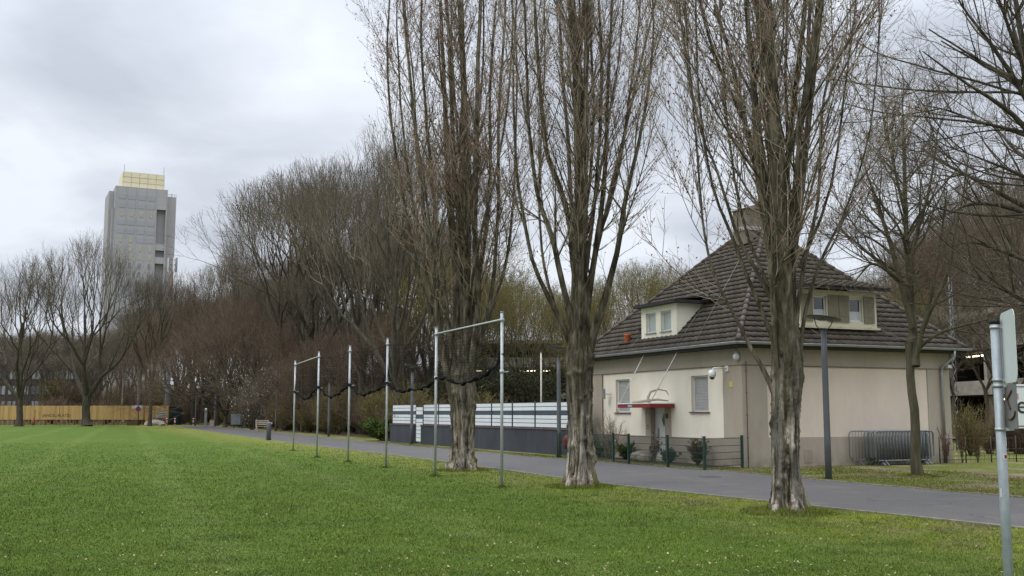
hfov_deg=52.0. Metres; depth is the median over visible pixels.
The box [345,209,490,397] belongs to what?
woodland tree
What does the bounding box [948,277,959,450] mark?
lattice mast
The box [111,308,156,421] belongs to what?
thicket tree
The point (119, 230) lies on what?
window
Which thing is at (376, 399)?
undergrowth shrub
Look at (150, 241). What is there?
window
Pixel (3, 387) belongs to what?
window
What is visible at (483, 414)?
screen fence
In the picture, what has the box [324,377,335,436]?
street lamp
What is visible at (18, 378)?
plane tree
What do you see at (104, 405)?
undergrowth shrub
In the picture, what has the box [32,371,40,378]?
window
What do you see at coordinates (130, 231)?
window
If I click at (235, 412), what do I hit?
undergrowth shrub
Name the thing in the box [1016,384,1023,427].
name sign
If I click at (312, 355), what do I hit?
hornbeam tree
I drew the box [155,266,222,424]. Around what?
linden tree
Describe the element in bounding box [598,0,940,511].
poplar tree
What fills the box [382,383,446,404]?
undergrowth shrub
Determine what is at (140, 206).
window
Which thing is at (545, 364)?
parking deck
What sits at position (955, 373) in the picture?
deck tree
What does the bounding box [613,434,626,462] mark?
garden gate
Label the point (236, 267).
linden tree
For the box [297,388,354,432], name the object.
undergrowth shrub
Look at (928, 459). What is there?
crowd barrier
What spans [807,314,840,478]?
street lamp
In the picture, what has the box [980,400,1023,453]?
bush
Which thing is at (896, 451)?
crowd barrier
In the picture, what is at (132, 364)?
thicket tree
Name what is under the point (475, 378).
ball net
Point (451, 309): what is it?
budding tree
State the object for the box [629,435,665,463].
wire fence
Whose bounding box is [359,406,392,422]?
undergrowth shrub
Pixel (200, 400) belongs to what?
hornbeam tree
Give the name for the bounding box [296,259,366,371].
woodland tree
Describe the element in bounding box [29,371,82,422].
undergrowth shrub
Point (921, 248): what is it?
wood tree
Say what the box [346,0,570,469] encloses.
poplar tree
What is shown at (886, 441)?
crowd barrier
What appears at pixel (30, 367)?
thicket tree
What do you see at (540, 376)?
flag pole
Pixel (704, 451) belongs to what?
fence post
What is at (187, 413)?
undergrowth shrub
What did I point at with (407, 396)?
undergrowth shrub
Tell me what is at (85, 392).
plane tree
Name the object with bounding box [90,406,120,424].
board fence
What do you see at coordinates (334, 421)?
undergrowth shrub
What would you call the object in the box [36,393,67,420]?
undergrowth shrub
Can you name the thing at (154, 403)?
undergrowth shrub
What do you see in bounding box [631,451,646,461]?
boulder
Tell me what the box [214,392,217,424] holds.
street lamp
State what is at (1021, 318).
deck tree
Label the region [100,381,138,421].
undergrowth shrub
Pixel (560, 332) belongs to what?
budding tree
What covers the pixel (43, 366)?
thicket tree
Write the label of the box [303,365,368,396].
undergrowth shrub
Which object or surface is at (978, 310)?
deck tree
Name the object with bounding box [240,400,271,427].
undergrowth shrub
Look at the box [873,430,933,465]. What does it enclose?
crowd barrier
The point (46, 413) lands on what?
board fence
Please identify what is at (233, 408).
undergrowth shrub
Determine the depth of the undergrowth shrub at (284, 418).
98.33 m
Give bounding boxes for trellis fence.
[938,436,965,462]
[964,436,989,462]
[990,436,1015,461]
[1015,436,1023,461]
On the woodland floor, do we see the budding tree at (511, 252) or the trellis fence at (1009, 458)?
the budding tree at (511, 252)
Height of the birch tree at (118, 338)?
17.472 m
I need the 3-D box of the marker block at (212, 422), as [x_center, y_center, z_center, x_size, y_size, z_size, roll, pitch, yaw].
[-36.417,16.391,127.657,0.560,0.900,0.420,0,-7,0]
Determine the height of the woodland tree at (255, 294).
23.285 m
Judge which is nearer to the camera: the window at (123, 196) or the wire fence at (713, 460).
the wire fence at (713, 460)
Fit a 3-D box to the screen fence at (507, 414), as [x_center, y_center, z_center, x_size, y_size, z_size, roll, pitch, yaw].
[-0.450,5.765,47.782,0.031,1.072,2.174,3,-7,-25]
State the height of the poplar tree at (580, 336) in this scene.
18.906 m
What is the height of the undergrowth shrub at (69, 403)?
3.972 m
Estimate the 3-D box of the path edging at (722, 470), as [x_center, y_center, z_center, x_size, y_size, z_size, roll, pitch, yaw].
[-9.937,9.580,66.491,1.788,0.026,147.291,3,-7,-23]
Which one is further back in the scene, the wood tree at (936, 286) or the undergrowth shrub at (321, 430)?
the undergrowth shrub at (321, 430)
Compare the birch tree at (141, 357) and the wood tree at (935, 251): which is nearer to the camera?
the wood tree at (935, 251)
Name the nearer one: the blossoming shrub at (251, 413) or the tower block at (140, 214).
the blossoming shrub at (251, 413)
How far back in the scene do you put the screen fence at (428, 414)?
56.08 m
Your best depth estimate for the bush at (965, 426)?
41.48 m
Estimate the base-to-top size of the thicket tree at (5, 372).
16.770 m
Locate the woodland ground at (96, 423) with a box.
[1,420,222,424]
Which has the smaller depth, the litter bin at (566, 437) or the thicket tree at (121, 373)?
the litter bin at (566, 437)
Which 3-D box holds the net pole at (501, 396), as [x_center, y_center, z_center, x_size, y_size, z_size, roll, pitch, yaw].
[-0.179,2.551,24.110,0.218,4.050,0.110,0,-7,0]
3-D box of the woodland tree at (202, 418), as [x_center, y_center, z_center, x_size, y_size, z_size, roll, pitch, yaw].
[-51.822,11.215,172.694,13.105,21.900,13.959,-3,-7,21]
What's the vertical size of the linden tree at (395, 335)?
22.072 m
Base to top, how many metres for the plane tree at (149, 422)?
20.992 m
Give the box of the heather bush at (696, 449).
[685,436,710,456]
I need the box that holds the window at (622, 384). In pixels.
[618,379,629,412]
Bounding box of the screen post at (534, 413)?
[534,400,535,427]
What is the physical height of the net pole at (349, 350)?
4.050 m
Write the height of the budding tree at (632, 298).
10.891 m
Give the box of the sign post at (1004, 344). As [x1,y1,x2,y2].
[989,309,1018,575]
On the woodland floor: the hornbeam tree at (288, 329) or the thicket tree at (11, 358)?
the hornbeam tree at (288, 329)
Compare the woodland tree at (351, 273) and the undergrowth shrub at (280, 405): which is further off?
the undergrowth shrub at (280, 405)
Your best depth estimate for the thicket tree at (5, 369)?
170.67 m
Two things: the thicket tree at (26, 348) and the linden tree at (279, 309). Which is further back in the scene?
the thicket tree at (26, 348)
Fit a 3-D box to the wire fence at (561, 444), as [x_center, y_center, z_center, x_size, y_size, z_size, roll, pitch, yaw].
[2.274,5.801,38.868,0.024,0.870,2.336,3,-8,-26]
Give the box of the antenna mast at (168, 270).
[164,257,177,409]
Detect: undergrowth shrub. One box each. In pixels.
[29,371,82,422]
[36,392,66,423]
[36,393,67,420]
[47,380,98,422]
[60,398,81,423]
[79,384,125,422]
[80,386,103,421]
[90,396,123,422]
[94,399,116,423]
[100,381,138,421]
[105,381,148,401]
[118,387,154,405]
[127,373,170,405]
[153,380,180,406]
[168,400,190,423]
[170,390,209,422]
[182,402,204,422]
[188,378,212,421]
[207,403,223,423]
[219,399,228,424]
[223,399,240,425]
[230,393,265,426]
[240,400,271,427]
[263,389,306,429]
[269,402,297,430]
[278,393,310,430]
[292,395,318,432]
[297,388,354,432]
[300,380,360,433]
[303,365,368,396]
[306,393,324,431]
[307,388,344,433]
[326,369,382,430]
[331,390,389,434]
[346,422,355,432]
[354,386,406,424]
[356,382,392,413]
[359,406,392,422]
[374,344,442,396]
[378,374,445,416]
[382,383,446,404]
[414,385,448,405]
[445,384,516,402]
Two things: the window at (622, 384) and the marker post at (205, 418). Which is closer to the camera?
the window at (622, 384)
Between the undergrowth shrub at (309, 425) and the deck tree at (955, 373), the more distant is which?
the undergrowth shrub at (309, 425)
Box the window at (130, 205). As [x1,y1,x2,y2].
[128,203,135,207]
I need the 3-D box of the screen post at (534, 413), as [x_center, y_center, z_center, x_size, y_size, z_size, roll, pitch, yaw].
[0.989,5.370,44.733,0.068,1.165,0.064,3,-7,-25]
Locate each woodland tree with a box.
[163,297,214,422]
[205,305,248,425]
[206,272,314,361]
[206,287,261,422]
[227,257,345,362]
[259,277,333,358]
[263,263,337,431]
[271,227,381,370]
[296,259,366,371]
[312,237,375,431]
[318,204,451,389]
[319,244,406,388]
[341,198,473,382]
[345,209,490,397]
[371,231,430,400]
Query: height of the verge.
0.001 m
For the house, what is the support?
on the verge
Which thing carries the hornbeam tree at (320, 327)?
on the woodland floor
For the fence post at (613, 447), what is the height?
1.000 m
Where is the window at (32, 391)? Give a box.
[31,386,39,394]
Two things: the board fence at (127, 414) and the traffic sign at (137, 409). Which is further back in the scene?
the board fence at (127, 414)
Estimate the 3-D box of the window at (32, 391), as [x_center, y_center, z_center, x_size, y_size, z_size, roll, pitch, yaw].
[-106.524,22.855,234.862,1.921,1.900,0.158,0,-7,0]
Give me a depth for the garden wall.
47.82 m
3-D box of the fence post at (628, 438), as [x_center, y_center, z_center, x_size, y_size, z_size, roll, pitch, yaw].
[3.865,5.334,34.805,0.078,1.000,0.078,3,-7,-24]
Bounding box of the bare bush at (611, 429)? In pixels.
[595,410,626,457]
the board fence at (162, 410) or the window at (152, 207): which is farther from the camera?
the window at (152, 207)
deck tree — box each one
[917,303,1023,449]
[919,284,1023,400]
[942,329,990,448]
[954,308,1023,447]
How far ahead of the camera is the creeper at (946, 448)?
35.30 m
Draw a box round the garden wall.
[389,424,567,454]
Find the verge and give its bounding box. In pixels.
[217,426,1023,495]
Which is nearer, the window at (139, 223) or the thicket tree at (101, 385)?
the thicket tree at (101, 385)
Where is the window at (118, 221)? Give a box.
[117,219,124,224]
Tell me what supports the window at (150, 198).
in the tower block at (140, 214)
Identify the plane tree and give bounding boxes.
[0,228,180,425]
[0,251,95,425]
[99,264,192,425]
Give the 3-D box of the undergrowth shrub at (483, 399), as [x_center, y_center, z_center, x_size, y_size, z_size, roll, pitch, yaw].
[-2.011,7.658,65.014,4.726,3.514,5.765,0,-7,-2]
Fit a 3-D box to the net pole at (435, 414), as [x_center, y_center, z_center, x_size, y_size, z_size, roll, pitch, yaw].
[-2.017,3.076,28.538,0.218,4.050,0.110,0,-7,0]
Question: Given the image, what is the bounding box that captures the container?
[168,407,181,424]
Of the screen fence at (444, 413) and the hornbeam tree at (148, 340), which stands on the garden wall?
the screen fence at (444, 413)
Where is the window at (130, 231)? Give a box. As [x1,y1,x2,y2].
[127,229,134,233]
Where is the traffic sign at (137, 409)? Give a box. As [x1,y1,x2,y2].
[136,392,140,425]
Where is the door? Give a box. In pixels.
[655,408,664,458]
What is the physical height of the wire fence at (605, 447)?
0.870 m
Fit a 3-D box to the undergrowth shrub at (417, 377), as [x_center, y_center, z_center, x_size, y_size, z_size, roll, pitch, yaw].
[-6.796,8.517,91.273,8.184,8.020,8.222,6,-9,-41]
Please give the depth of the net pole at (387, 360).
32.70 m
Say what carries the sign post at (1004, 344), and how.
on the lawn at (66, 435)
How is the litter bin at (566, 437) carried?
on the verge
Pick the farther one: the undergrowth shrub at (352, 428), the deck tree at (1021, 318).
the undergrowth shrub at (352, 428)
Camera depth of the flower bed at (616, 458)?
38.81 m
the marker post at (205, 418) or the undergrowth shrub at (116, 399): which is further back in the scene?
the undergrowth shrub at (116, 399)
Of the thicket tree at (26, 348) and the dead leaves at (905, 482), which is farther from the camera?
the thicket tree at (26, 348)
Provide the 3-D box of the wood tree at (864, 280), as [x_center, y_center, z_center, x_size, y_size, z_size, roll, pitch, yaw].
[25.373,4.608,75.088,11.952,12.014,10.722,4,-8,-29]
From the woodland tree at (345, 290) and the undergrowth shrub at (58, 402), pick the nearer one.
the woodland tree at (345, 290)
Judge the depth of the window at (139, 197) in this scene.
431.74 m
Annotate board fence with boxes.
[0,406,30,424]
[30,406,70,424]
[59,406,81,424]
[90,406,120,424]
[120,406,144,424]
[145,406,168,424]
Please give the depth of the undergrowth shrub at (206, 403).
180.15 m
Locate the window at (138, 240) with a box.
[136,238,143,242]
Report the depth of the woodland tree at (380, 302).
99.31 m
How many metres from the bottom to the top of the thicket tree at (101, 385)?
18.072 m
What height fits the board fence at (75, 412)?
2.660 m
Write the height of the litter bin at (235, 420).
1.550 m
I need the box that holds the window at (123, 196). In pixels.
[118,194,125,198]
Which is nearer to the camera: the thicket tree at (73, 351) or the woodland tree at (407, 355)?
the woodland tree at (407, 355)
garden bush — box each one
[594,441,605,456]
[615,440,633,458]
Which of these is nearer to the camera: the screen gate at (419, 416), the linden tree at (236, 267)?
the screen gate at (419, 416)
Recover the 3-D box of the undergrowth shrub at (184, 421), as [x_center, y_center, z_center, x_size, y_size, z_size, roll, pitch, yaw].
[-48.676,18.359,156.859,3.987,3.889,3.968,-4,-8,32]
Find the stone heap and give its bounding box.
[144,419,165,425]
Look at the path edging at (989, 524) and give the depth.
21.40 m
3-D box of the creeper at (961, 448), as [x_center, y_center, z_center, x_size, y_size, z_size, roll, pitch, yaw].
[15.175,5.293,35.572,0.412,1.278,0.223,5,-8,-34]
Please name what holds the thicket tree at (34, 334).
on the woodland ground at (96, 423)
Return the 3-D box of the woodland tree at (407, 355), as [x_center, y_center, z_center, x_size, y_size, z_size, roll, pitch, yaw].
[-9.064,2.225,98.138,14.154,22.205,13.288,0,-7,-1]
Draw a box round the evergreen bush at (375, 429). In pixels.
[358,416,392,440]
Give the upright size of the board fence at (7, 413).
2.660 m
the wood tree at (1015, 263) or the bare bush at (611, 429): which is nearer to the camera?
the bare bush at (611, 429)
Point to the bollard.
(268, 432)
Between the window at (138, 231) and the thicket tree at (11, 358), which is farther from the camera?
the window at (138, 231)
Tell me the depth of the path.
24.85 m
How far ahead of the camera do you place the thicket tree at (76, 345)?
178.39 m
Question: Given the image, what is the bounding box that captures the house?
[592,205,971,467]
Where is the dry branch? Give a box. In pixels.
[632,388,668,402]
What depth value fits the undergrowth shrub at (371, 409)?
72.34 m
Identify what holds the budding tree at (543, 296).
on the woodland floor
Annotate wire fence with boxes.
[558,432,567,455]
[593,434,611,459]
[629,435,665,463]
[668,437,702,467]
[706,437,741,467]
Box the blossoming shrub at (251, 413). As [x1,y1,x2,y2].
[218,362,275,429]
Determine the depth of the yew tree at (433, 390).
71.49 m
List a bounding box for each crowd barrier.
[848,430,908,464]
[863,430,923,464]
[867,430,926,465]
[868,430,926,464]
[868,430,928,465]
[870,430,930,465]
[871,430,930,465]
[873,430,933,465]
[874,430,934,465]
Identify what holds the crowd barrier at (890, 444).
on the verge
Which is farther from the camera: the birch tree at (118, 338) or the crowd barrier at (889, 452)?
the birch tree at (118, 338)
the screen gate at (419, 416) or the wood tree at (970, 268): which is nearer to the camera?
the screen gate at (419, 416)
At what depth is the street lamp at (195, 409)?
135.19 m
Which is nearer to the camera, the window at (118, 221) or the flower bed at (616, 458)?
the flower bed at (616, 458)
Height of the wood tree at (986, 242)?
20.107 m
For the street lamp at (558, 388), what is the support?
on the verge
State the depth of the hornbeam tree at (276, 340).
109.54 m
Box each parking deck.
[443,340,655,428]
[936,302,1023,439]
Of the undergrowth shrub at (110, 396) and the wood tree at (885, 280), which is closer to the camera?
the wood tree at (885, 280)
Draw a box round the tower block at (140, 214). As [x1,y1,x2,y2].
[100,164,175,398]
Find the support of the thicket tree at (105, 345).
on the woodland ground at (96, 423)
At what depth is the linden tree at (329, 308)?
83.56 m
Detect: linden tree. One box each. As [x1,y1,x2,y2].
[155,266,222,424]
[162,254,275,425]
[163,158,399,430]
[197,224,304,426]
[213,163,365,428]
[250,127,444,433]
[281,95,496,404]
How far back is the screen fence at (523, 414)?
45.73 m
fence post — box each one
[556,431,557,457]
[612,433,614,461]
[627,434,629,463]
[666,435,668,466]
[702,436,705,469]
[740,435,743,467]
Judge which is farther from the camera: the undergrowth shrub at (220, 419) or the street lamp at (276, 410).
the undergrowth shrub at (220, 419)
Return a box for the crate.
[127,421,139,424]
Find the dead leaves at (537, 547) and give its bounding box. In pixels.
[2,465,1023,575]
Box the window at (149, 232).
[146,230,153,234]
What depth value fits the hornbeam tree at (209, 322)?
115.73 m
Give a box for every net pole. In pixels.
[292,360,297,449]
[316,351,319,455]
[347,345,353,460]
[385,338,389,466]
[434,327,437,474]
[500,311,508,486]
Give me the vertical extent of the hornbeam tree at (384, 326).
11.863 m
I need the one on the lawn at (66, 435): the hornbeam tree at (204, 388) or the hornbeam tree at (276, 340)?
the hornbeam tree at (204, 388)
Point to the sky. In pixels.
(204, 96)
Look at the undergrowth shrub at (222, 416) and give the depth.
142.79 m
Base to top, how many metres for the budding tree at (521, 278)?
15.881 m
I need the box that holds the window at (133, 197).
[128,195,135,199]
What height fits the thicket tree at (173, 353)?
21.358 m
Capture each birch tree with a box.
[111,309,147,405]
[127,319,152,402]
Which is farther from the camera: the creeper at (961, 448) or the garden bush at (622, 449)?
the garden bush at (622, 449)
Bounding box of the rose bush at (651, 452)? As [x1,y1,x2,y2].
[649,432,662,461]
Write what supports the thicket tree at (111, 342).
on the woodland ground at (96, 423)
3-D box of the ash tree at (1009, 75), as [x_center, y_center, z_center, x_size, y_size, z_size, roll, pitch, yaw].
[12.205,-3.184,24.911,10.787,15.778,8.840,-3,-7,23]
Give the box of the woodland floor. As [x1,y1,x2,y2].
[229,425,955,442]
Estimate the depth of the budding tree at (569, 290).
79.81 m
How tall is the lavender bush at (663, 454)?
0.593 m
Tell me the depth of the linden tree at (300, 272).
96.77 m
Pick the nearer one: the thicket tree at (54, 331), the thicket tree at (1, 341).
the thicket tree at (1, 341)
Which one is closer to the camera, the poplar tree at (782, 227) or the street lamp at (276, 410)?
the poplar tree at (782, 227)
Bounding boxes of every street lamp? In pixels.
[194,393,199,425]
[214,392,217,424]
[272,385,279,430]
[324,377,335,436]
[404,365,420,444]
[547,346,565,456]
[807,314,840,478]
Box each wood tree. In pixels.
[850,269,944,311]
[857,163,1023,416]
[859,210,1021,306]
[861,247,1003,324]
[871,186,1023,379]
[879,220,1022,307]
[881,280,958,338]
[894,217,1023,308]
[918,196,1022,312]
[933,144,1023,328]
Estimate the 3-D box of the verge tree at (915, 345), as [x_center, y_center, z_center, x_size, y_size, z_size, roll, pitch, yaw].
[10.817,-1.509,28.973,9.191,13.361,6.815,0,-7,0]
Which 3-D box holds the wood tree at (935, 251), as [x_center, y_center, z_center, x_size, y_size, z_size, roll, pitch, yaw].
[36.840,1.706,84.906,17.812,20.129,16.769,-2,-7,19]
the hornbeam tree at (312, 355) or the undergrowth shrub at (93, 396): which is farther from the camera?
the undergrowth shrub at (93, 396)
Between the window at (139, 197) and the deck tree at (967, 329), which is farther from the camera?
the window at (139, 197)
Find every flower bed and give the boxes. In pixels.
[598,456,631,460]
[651,462,737,467]
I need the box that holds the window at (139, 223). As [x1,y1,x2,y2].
[137,221,144,225]
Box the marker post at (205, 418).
[204,408,207,425]
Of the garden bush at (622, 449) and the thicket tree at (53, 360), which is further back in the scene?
the thicket tree at (53, 360)
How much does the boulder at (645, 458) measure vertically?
0.297 m
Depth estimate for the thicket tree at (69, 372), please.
187.79 m
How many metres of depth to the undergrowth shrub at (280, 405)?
101.04 m
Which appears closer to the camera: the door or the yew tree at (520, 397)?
the door
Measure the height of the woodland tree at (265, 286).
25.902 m
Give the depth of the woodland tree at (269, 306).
118.80 m
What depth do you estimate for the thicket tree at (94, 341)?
183.84 m
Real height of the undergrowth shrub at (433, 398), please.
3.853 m
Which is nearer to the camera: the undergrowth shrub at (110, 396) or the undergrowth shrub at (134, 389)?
the undergrowth shrub at (110, 396)
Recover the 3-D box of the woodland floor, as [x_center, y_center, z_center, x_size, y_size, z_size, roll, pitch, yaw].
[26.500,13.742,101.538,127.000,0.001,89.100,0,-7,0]
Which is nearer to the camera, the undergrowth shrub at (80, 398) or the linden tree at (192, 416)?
the linden tree at (192, 416)
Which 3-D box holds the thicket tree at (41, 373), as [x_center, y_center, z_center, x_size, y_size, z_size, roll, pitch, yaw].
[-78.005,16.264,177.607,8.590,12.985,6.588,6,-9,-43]
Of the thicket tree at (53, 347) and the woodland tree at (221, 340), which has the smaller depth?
the woodland tree at (221, 340)
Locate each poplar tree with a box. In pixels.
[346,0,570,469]
[461,0,697,486]
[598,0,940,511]
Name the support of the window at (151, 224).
in the tower block at (140, 214)
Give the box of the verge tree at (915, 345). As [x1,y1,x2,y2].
[739,18,1023,474]
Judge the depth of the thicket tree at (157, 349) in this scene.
180.74 m
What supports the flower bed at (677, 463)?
on the verge
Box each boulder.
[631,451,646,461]
[638,454,652,461]
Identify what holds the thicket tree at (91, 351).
on the woodland ground at (96, 423)
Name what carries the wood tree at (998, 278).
on the woodland floor
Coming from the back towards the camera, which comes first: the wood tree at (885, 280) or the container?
the container
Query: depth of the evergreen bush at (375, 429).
62.95 m
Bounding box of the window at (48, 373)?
[43,371,51,378]
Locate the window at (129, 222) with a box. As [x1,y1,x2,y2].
[127,220,134,224]
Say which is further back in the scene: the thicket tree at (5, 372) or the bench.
the thicket tree at (5, 372)
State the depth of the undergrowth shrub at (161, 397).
182.92 m
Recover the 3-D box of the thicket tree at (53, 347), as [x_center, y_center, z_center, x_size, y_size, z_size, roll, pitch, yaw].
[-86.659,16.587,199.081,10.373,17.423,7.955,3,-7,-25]
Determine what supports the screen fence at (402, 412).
on the garden wall
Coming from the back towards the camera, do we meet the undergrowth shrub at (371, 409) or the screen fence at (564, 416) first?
the undergrowth shrub at (371, 409)
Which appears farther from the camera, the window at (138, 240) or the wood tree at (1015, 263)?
the window at (138, 240)
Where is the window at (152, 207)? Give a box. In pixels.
[147,205,154,209]
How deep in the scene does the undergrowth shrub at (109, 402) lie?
160.85 m
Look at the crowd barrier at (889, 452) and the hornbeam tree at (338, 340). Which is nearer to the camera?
the crowd barrier at (889, 452)
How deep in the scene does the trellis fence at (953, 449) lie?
35.47 m
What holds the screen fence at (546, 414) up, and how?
on the garden wall
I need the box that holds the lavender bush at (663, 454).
[659,447,680,461]
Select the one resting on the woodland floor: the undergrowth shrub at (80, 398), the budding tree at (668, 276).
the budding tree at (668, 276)
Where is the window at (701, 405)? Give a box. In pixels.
[689,375,709,412]
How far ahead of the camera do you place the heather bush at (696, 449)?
33.80 m
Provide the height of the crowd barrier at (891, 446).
1.130 m
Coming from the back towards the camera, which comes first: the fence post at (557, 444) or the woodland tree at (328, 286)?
the woodland tree at (328, 286)
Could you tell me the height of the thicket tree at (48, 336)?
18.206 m
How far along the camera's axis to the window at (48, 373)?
235.19 m
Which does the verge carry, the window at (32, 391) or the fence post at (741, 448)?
the fence post at (741, 448)
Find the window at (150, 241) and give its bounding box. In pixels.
[146,239,153,243]
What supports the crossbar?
attached to the net pole at (435, 414)
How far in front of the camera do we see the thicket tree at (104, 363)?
167.20 m
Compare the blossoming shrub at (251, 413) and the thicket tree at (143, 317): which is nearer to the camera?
the blossoming shrub at (251, 413)
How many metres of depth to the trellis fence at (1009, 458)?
36.12 m
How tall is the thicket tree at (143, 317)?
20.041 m
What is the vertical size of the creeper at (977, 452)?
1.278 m
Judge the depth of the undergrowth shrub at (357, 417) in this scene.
78.26 m
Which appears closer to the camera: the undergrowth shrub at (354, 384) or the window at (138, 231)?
the undergrowth shrub at (354, 384)
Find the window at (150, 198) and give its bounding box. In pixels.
[148,196,154,200]
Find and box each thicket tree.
[0,332,36,405]
[0,333,31,420]
[0,334,11,361]
[0,335,56,405]
[0,338,22,403]
[0,352,29,405]
[8,327,49,405]
[11,357,43,404]
[27,342,67,421]
[29,349,68,422]
[32,353,89,423]
[33,333,62,420]
[35,331,77,382]
[40,326,82,348]
[44,330,76,392]
[47,362,95,420]
[51,338,98,399]
[57,336,93,398]
[61,331,117,421]
[65,346,121,405]
[67,325,113,398]
[69,332,106,420]
[76,332,134,401]
[78,333,132,387]
[93,327,146,421]
[93,329,133,388]
[101,308,160,404]
[102,326,154,422]
[105,339,158,404]
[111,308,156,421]
[131,307,180,405]
[146,296,219,406]
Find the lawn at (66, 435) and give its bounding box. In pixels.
[0,425,1023,575]
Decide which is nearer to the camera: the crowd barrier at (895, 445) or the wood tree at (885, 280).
the crowd barrier at (895, 445)
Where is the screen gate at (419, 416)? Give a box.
[416,407,422,441]
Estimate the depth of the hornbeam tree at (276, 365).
95.28 m
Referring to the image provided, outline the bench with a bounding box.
[255,420,268,430]
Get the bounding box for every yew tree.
[410,364,515,403]
[441,358,538,402]
[475,359,564,402]
[510,359,566,401]
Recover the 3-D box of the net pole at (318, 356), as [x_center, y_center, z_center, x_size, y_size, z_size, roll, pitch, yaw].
[-7.358,4.448,40.115,0.218,4.050,0.110,0,-7,0]
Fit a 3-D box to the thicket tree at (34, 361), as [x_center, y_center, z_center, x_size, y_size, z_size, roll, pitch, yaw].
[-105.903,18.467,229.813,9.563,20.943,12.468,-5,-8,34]
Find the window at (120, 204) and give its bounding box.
[118,202,125,206]
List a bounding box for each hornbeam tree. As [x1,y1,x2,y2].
[97,305,252,423]
[107,286,307,424]
[119,269,320,414]
[128,294,277,426]
[138,292,339,427]
[172,275,357,401]
[175,306,326,428]
[214,285,390,400]
[236,331,348,430]
[263,329,408,430]
[271,303,427,421]
[291,294,441,391]
[310,304,493,433]
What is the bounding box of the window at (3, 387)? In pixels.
[1,386,4,394]
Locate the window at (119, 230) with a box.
[117,228,124,232]
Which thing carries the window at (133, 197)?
in the tower block at (140, 214)
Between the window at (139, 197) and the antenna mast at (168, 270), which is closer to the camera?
the antenna mast at (168, 270)
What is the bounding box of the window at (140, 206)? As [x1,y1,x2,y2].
[138,204,144,208]
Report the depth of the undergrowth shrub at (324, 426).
83.84 m
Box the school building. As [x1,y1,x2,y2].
[0,350,102,405]
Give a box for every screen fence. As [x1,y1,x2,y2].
[393,405,415,423]
[424,404,437,424]
[439,404,450,424]
[475,403,490,425]
[492,403,511,426]
[513,402,533,427]
[536,402,556,427]
[561,402,567,427]
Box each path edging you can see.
[176,426,1023,528]
[215,426,1021,497]
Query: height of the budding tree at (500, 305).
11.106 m
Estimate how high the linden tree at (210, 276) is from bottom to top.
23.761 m
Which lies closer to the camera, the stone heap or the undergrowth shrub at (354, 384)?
the undergrowth shrub at (354, 384)
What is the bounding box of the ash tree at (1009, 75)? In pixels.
[792,0,1023,361]
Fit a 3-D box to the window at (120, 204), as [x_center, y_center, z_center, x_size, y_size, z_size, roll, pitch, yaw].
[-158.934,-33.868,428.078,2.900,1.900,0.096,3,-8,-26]
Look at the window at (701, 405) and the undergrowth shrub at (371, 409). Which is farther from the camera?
the undergrowth shrub at (371, 409)
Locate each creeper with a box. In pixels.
[937,429,950,462]
[958,428,964,462]
[972,425,981,462]
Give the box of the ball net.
[293,321,503,400]
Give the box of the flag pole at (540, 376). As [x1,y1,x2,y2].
[540,351,541,401]
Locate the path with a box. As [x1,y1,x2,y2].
[178,426,1023,526]
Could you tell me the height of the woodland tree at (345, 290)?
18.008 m
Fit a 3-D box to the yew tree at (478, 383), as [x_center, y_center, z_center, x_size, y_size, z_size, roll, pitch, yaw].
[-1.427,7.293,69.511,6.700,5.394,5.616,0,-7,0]
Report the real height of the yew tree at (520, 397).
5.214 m
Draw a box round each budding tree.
[348,214,547,384]
[367,250,533,370]
[412,273,558,371]
[434,259,561,374]
[472,281,570,377]
[480,283,620,400]
[513,284,635,374]
[524,296,614,382]
[554,257,671,373]
[599,257,689,331]
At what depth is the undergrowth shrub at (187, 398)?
177.38 m
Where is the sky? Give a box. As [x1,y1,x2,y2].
[0,0,1023,398]
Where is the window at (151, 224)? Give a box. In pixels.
[147,222,153,226]
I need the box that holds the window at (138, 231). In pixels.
[137,230,143,234]
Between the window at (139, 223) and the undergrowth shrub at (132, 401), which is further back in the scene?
the window at (139, 223)
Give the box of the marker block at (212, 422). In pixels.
[210,419,214,426]
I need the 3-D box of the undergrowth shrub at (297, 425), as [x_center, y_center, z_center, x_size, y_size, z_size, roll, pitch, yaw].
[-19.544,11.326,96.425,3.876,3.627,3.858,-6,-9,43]
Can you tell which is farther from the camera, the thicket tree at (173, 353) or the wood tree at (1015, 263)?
the thicket tree at (173, 353)
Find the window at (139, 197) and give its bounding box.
[138,195,145,200]
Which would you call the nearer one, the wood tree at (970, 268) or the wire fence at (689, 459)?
the wire fence at (689, 459)
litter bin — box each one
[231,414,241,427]
[564,435,567,449]
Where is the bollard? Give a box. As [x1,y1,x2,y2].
[266,422,271,439]
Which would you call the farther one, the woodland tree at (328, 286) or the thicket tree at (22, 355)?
the thicket tree at (22, 355)
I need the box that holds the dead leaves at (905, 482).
[731,464,1021,493]
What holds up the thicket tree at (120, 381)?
on the woodland ground at (96, 423)

